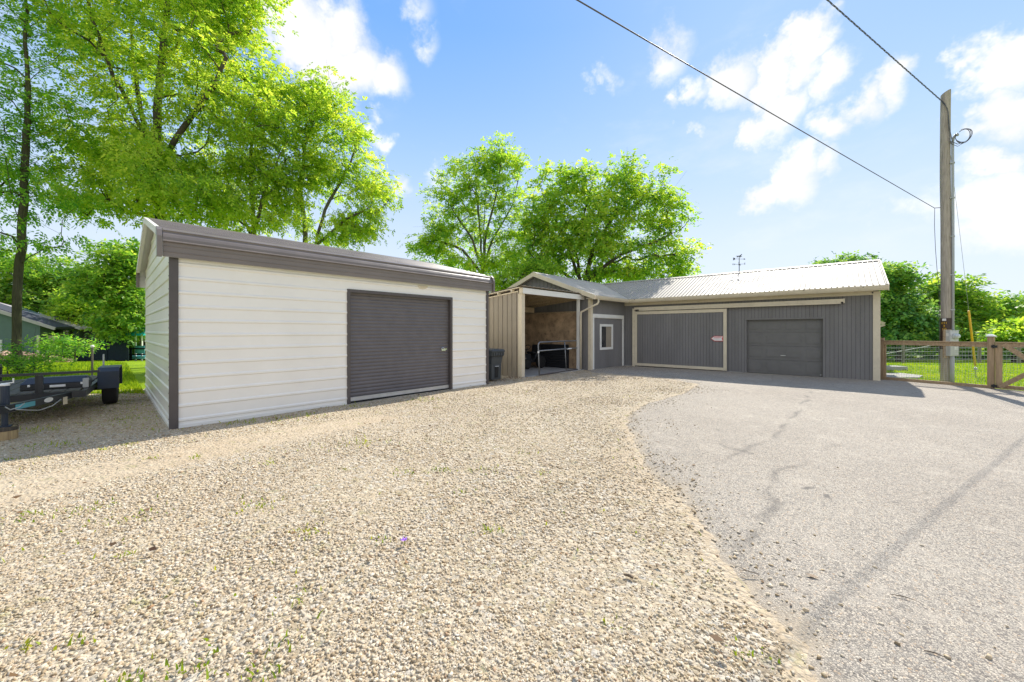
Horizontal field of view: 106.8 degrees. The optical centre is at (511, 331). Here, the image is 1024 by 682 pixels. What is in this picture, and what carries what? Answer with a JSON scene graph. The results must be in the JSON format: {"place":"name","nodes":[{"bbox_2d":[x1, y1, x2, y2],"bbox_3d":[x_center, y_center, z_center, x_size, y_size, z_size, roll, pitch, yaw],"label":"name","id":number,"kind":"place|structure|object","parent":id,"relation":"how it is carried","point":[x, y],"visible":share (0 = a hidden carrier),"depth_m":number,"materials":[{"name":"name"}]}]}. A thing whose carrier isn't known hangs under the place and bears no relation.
{"place":"outdoors","nodes":[
{"label":"outdoors","id":0,"kind":"place"},
{"bbox_2d":[2,361,144,393],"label":"grass","id":1,"kind":"structure","parent":0,"point":[129,383],"depth_m":13.53,"materials":[{"name":"green plant"}]},
{"bbox_2d":[0,370,1008,681],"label":"gravel yard","id":2,"kind":"structure","parent":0,"point":[282,436],"depth_m":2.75,"materials":[{"name":"beige gravel"}]},
{"bbox_2d":[0,424,18,440],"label":"wood block","id":3,"kind":"object","parent":2,"relation":"on","point":[8,433],"depth_m":5.27,"materials":[{"name":"brown wood"}]},
{"bbox_2d":[0,354,121,427],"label":"utility trailer","id":4,"kind":"object","parent":2,"relation":"on","point":[107,380],"visible":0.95,"depth_m":6.31,"materials":[{"name":"black paint"}]},
{"bbox_2d":[20,375,91,390],"bbox_3d":[-7.991,0.898,6.687,0.789,0.197,0.355,0,0,-43],"label":"tool box","id":5,"kind":"object","parent":4,"relation":"on","point":[60,382],"visible":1,"depth_m":6.61,"materials":[{"name":"black paint"}]},
{"bbox_2d":[136,217,494,429],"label":"metal garage","id":6,"kind":"structure","parent":2,"relation":"on","point":[239,325],"depth_m":7.32,"materials":[{"name":"metal"}]},
{"bbox_2d":[351,293,448,402],"bbox_3d":[-2.541,0.325,8.922,0.098,2.370,2.609,0,0,43],"label":"roll up door","id":7,"kind":"structure","parent":6,"relation":"in","point":[399,344],"depth_m":8.78,"materials":[{"name":"metal"}]},
{"bbox_2d":[0,377,779,681],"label":"weeds","id":8,"kind":"object","parent":2,"relation":"on","point":[27,641],"visible":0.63,"depth_m":2.86,"materials":[{"name":"green plant"}]},
{"bbox_2d":[0,375,861,676],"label":"fallen leaves","id":9,"kind":"object","parent":2,"relation":"on","point":[714,637],"visible":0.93,"depth_m":3.16,"materials":[{"name":"brown plant"}]},
{"bbox_2d":[489,348,504,379],"bbox_3d":[-0.637,1.017,11.657,0.659,0.964,0.560,0,0,42],"label":"wheeled bin","id":10,"kind":"object","parent":2,"relation":"on","point":[495,358],"visible":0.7,"depth_m":11.44,"materials":[{"name":"plastic"}]},
{"bbox_2d":[624,573,633,578],"bbox_3d":[0.711,1.488,2.314,0.060,0.016,0.024,0,0,37],"label":"twig","id":11,"kind":"object","parent":2,"relation":"on","point":[628,575],"visible":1,"depth_m":2.31,"materials":[{"name":"grey wood"}]},
{"bbox_2d":[0,0,1023,312],"label":"sky","id":12,"kind":"structure","parent":0,"point":[437,77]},
{"bbox_2d":[61,360,1023,388],"bbox_3d":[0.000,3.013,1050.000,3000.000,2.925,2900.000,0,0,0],"label":"ground","id":13,"kind":"structure","parent":0,"point":[137,367],"depth_m":16.50,"materials":[{"name":"green plant"}]},
{"bbox_2d":[0,244,36,302],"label":"woodland tree","id":14,"kind":"object","parent":13,"relation":"on","point":[2,282],"visible":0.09,"depth_m":38.97,"materials":[{"name":"green plant"}]},
{"bbox_2d":[0,346,64,376],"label":"shrub","id":15,"kind":"object","parent":13,"relation":"on","point":[15,364],"visible":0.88,"depth_m":12.60,"materials":[{"name":"green plant"}]},
{"bbox_2d":[0,248,65,310],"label":"woodland tree","id":16,"kind":"object","parent":13,"relation":"on","point":[37,281],"visible":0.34,"depth_m":38.90,"materials":[{"name":"green plant"}]},
{"bbox_2d":[0,350,76,361],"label":"brush pile","id":17,"kind":"object","parent":13,"relation":"on","point":[4,353],"visible":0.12,"depth_m":24.16,"materials":[{"name":"plant"}]},
{"bbox_2d":[0,329,95,372],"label":"sapling","id":18,"kind":"object","parent":13,"relation":"on","point":[52,355],"visible":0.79,"depth_m":13.19,"materials":[{"name":"green plant"}]},
{"bbox_2d":[0,303,96,360],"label":"green house","id":19,"kind":"structure","parent":13,"relation":"on","point":[32,321],"depth_m":33.00,"materials":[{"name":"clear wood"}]},
{"bbox_2d":[2,253,97,314],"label":"woodland tree","id":20,"kind":"object","parent":13,"relation":"on","point":[51,261],"visible":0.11,"depth_m":39.77,"materials":[{"name":"green plant"}]},
{"bbox_2d":[0,0,120,372],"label":"slim tree","id":21,"kind":"object","parent":13,"relation":"on","point":[20,193],"visible":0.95,"depth_m":13.93,"materials":[{"name":"green plant"}]},
{"bbox_2d":[25,331,108,361],"bbox_3d":[-25.734,1.056,22.043,4.524,2.123,2.722,0,0,0],"label":"shrub","id":22,"kind":"object","parent":13,"relation":"on","point":[70,342],"visible":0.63,"depth_m":21.81,"materials":[{"name":"green plant"}]},
{"bbox_2d":[22,285,115,360],"bbox_3d":[-41.430,-0.714,37.090,8.378,7.742,6.595,0,0,17],"label":"woodland tree","id":23,"kind":"object","parent":13,"relation":"on","point":[64,311],"visible":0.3,"depth_m":35.52,"materials":[{"name":"green plant"}]},
{"bbox_2d":[90,345,93,374],"bbox_3d":[-11.706,0.993,10.600,0.079,1.215,0.079,0,0,0],"label":"stake","id":24,"kind":"object","parent":13,"relation":"on","point":[92,348],"visible":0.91,"depth_m":10.59,"materials":[{"name":"grey metal"}]},
{"bbox_2d":[47,235,144,360],"bbox_3d":[-36.412,-2.921,35.026,8.922,11.906,7.264,0,0,0],"label":"woodland tree","id":25,"kind":"object","parent":13,"relation":"on","point":[111,284],"visible":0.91,"depth_m":33.70,"materials":[{"name":"green plant"}]},
{"bbox_2d":[66,340,128,360],"bbox_3d":[-37.746,1.775,34.470,5.976,1.990,0.060,0,0,0],"label":"privacy fence","id":26,"kind":"object","parent":13,"relation":"on","point":[115,351],"visible":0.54,"depth_m":34.48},
{"bbox_2d":[126,327,144,360],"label":"play tower","id":27,"kind":"structure","parent":13,"relation":"on","point":[140,351],"depth_m":35.40,"materials":[{"name":"green plastic"}]},
{"bbox_2d":[126,257,144,359],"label":"woodland tree","id":28,"kind":"object","parent":13,"relation":"on","point":[140,338],"depth_m":41.77,"materials":[{"name":"green plant"}]},
{"bbox_2d":[0,0,313,238],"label":"shade tree","id":29,"kind":"object","parent":13,"relation":"on","point":[139,168],"visible":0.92,"depth_m":15.52,"materials":[{"name":"green plant"}]},
{"bbox_2d":[160,42,330,238],"bbox_3d":[-12.922,-5.863,18.390,8.493,15.421,5.770,0,0,0],"label":"shade tree","id":30,"kind":"object","parent":13,"relation":"on","point":[274,223],"visible":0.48,"depth_m":17.84,"materials":[{"name":"green plant"}]},
{"bbox_2d":[250,60,410,250],"bbox_3d":[-8.939,-5.673,19.247,8.088,15.211,5.308,0,0,0],"label":"shade tree","id":31,"kind":"object","parent":13,"relation":"on","point":[347,226],"visible":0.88,"depth_m":19.01,"materials":[{"name":"green plant"}]},
{"bbox_2d":[396,130,536,278],"bbox_3d":[-2.586,-5.460,25.115,9.694,15.592,5.364,0,0,0],"label":"vase tree","id":32,"kind":"object","parent":13,"relation":"on","point":[442,236],"visible":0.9,"depth_m":24.42,"materials":[{"name":"green plant"}]},
{"bbox_2d":[489,251,564,292],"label":"understory tree","id":33,"kind":"object","parent":13,"relation":"on","point":[539,266],"visible":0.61,"depth_m":20.42,"materials":[{"name":"green plant"}]},
{"bbox_2d":[489,285,583,377],"bbox_3d":[-0.118,0.056,14.898,4.705,3.089,3.673,0,0,40],"label":"lean to","id":34,"kind":"object","parent":13,"relation":"on","point":[515,329],"visible":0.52,"depth_m":13.31,"materials":[{"name":"beige metal"}]},
{"bbox_2d":[525,344,545,368],"bbox_3d":[0.607,1.014,15.321,0.916,0.935,1.383,0,0,43],"label":"riding mower","id":35,"kind":"object","parent":34,"relation":"on","point":[531,356],"visible":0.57,"depth_m":15.33,"materials":[{"name":"black paint"}]},
{"bbox_2d":[540,344,568,367],"bbox_3d":[1.714,0.997,15.545,1.408,0.930,0.043,0,0,40],"label":"rubber sheet","id":36,"kind":"object","parent":34,"relation":"on","point":[554,358],"visible":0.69,"depth_m":15.47,"materials":[{"name":"black rubber"}]},
{"bbox_2d":[537,340,577,375],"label":"tube gate","id":37,"kind":"structure","parent":34,"relation":"attached to","point":[538,351],"depth_m":13.41,"materials":[{"name":"metal"}]},
{"bbox_2d":[104,337,1010,360],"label":"undergrowth","id":38,"kind":"object","parent":13,"relation":"on","point":[131,345],"visible":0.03,"depth_m":40.84,"materials":[{"name":"green plant"}]},
{"bbox_2d":[508,148,712,283],"bbox_3d":[5.775,-4.242,22.872,12.369,12.931,6.176,0,0,0],"label":"maple tree","id":39,"kind":"object","parent":13,"relation":"on","point":[604,246],"visible":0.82,"depth_m":22.15,"materials":[{"name":"green plant"}]},
{"bbox_2d":[507,259,888,380],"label":"barn","id":40,"kind":"structure","parent":13,"relation":"on","point":[820,320],"depth_m":13.91,"materials":[{"name":"grey metal"}]},
{"bbox_2d":[594,318,621,368],"bbox_3d":[3.961,0.475,15.587,0.050,1.990,2.351,0,0,44],"label":"wide door","id":41,"kind":"structure","parent":40,"relation":"in","point":[607,332],"depth_m":15.53,"materials":[{"name":"grey metal"}]},
{"bbox_2d":[635,308,726,370],"bbox_3d":[6.574,0.330,15.091,3.475,2.340,0.074,0,0,40],"label":"sliding door","id":42,"kind":"structure","parent":40,"relation":"in","point":[679,339],"depth_m":14.95,"materials":[{"name":"grey metal"}]},
{"bbox_2d":[711,336,722,340],"bbox_3d":[7.623,0.273,14.144,0.420,0.195,0.009,0,0,40],"label":"arrow sign","id":43,"kind":"object","parent":40,"relation":"attached to","point":[716,338],"visible":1,"depth_m":14.13,"materials":[{"name":"metal"}]},
{"bbox_2d":[733,254,744,271],"bbox_3d":[9.527,-2.816,15.936,0.415,0.844,0.314,0,0,-15],"label":"weather vane","id":44,"kind":"object","parent":40,"relation":"on","point":[739,256],"visible":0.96,"depth_m":15.93,"materials":[{"name":"grey metal"}]},
{"bbox_2d":[747,319,822,376],"bbox_3d":[9.282,0.522,13.010,2.217,1.955,0.095,0,0,40],"label":"garage door","id":45,"kind":"structure","parent":40,"relation":"in","point":[780,346],"depth_m":12.95,"materials":[{"name":"metal"}]},
{"bbox_2d":[811,249,914,293],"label":"lawn edge tree","id":46,"kind":"object","parent":13,"relation":"on","point":[848,257],"visible":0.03,"depth_m":40.88,"materials":[{"name":"green plant"}]},
{"bbox_2d":[886,365,907,370],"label":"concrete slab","id":47,"kind":"structure","parent":13,"relation":"on","point":[888,367],"depth_m":14.95,"materials":[{"name":"grey concrete"}]},
{"bbox_2d":[879,260,969,361],"bbox_3d":[31.837,-1.495,30.970,7.134,8.520,5.791,0,0,0],"label":"lawn edge tree","id":48,"kind":"object","parent":13,"relation":"on","point":[905,317],"visible":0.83,"depth_m":30.07,"materials":[{"name":"green plant"}]},
{"bbox_2d":[934,89,972,381],"bbox_3d":[12.552,-2.680,10.823,0.351,8.560,0.650,0,0,-13],"label":"utility pole","id":49,"kind":"object","parent":13,"relation":"on","point":[948,331],"visible":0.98,"depth_m":10.91,"materials":[{"name":"brown wood"}]},
{"bbox_2d":[576,0,933,207],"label":"service wire","id":50,"kind":"object","parent":49,"relation":"attached to","point":[588,6],"visible":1,"depth_m":5.52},
{"bbox_2d":[826,0,940,99],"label":"twisted cable","id":51,"kind":"object","parent":49,"relation":"attached to","point":[870,38],"visible":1,"depth_m":9.12,"materials":[{"name":"black rubber"}]},
{"bbox_2d":[954,186,977,376],"bbox_3d":[13.995,-2.224,11.772,3.062,7.655,0.100,0,0,-30],"label":"guy wire","id":52,"kind":"object","parent":49,"relation":"attached to","point":[972,340],"visible":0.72,"depth_m":12.21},
{"bbox_2d":[886,345,1023,363],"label":"paddock fence","id":53,"kind":"object","parent":13,"relation":"on","point":[979,355],"visible":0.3,"depth_m":21.82,"materials":[{"name":"brown wood"}]},
{"bbox_2d":[907,271,1010,353],"bbox_3d":[38.965,-1.268,34.066,8.767,8.460,7.505,0,0,-43],"label":"lawn edge tree","id":54,"kind":"object","parent":13,"relation":"on","point":[978,305],"visible":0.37,"depth_m":32.67,"materials":[{"name":"green plant"}]},
{"bbox_2d":[961,290,1023,354],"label":"lawn edge tree","id":55,"kind":"object","parent":13,"relation":"on","point":[1017,307],"visible":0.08,"depth_m":33.74,"materials":[{"name":"green plant"}]},
{"bbox_2d":[966,314,1023,362],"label":"lawn edge tree","id":56,"kind":"object","parent":13,"relation":"on","point":[1012,330],"visible":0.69,"depth_m":26.99,"materials":[{"name":"green plant"}]},
{"bbox_2d":[998,290,1023,313],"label":"lawn edge tree","id":57,"kind":"object","parent":13,"relation":"on","point":[1015,295],"visible":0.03,"depth_m":41.89,"materials":[{"name":"green plant"}]},
{"bbox_2d":[587,365,1023,681],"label":"driveway","id":58,"kind":"structure","parent":0,"point":[936,471],"depth_m":3.25,"materials":[{"name":"grey asphalt"}]},
{"bbox_2d":[880,334,996,388],"bbox_3d":[11.917,0.795,10.765,0.156,1.450,2.258,0,0,-26],"label":"fence","id":59,"kind":"object","parent":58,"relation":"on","point":[990,360],"visible":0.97,"depth_m":10.58,"materials":[{"name":"brown wood"}]},
{"bbox_2d":[991,342,1023,390],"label":"timber gate","id":60,"kind":"structure","parent":58,"relation":"on","point":[999,363],"depth_m":9.62,"materials":[{"name":"brown wood"}]},
{"bbox_2d":[886,373,922,378],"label":"path","id":61,"kind":"structure","parent":0,"point":[910,376],"depth_m":12.75,"materials":[{"name":"concrete"}]},
{"bbox_2d":[886,363,1023,390],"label":"grass","id":62,"kind":"structure","parent":0,"point":[978,380],"depth_m":14.25,"materials":[{"name":"green plant"}]}
]}

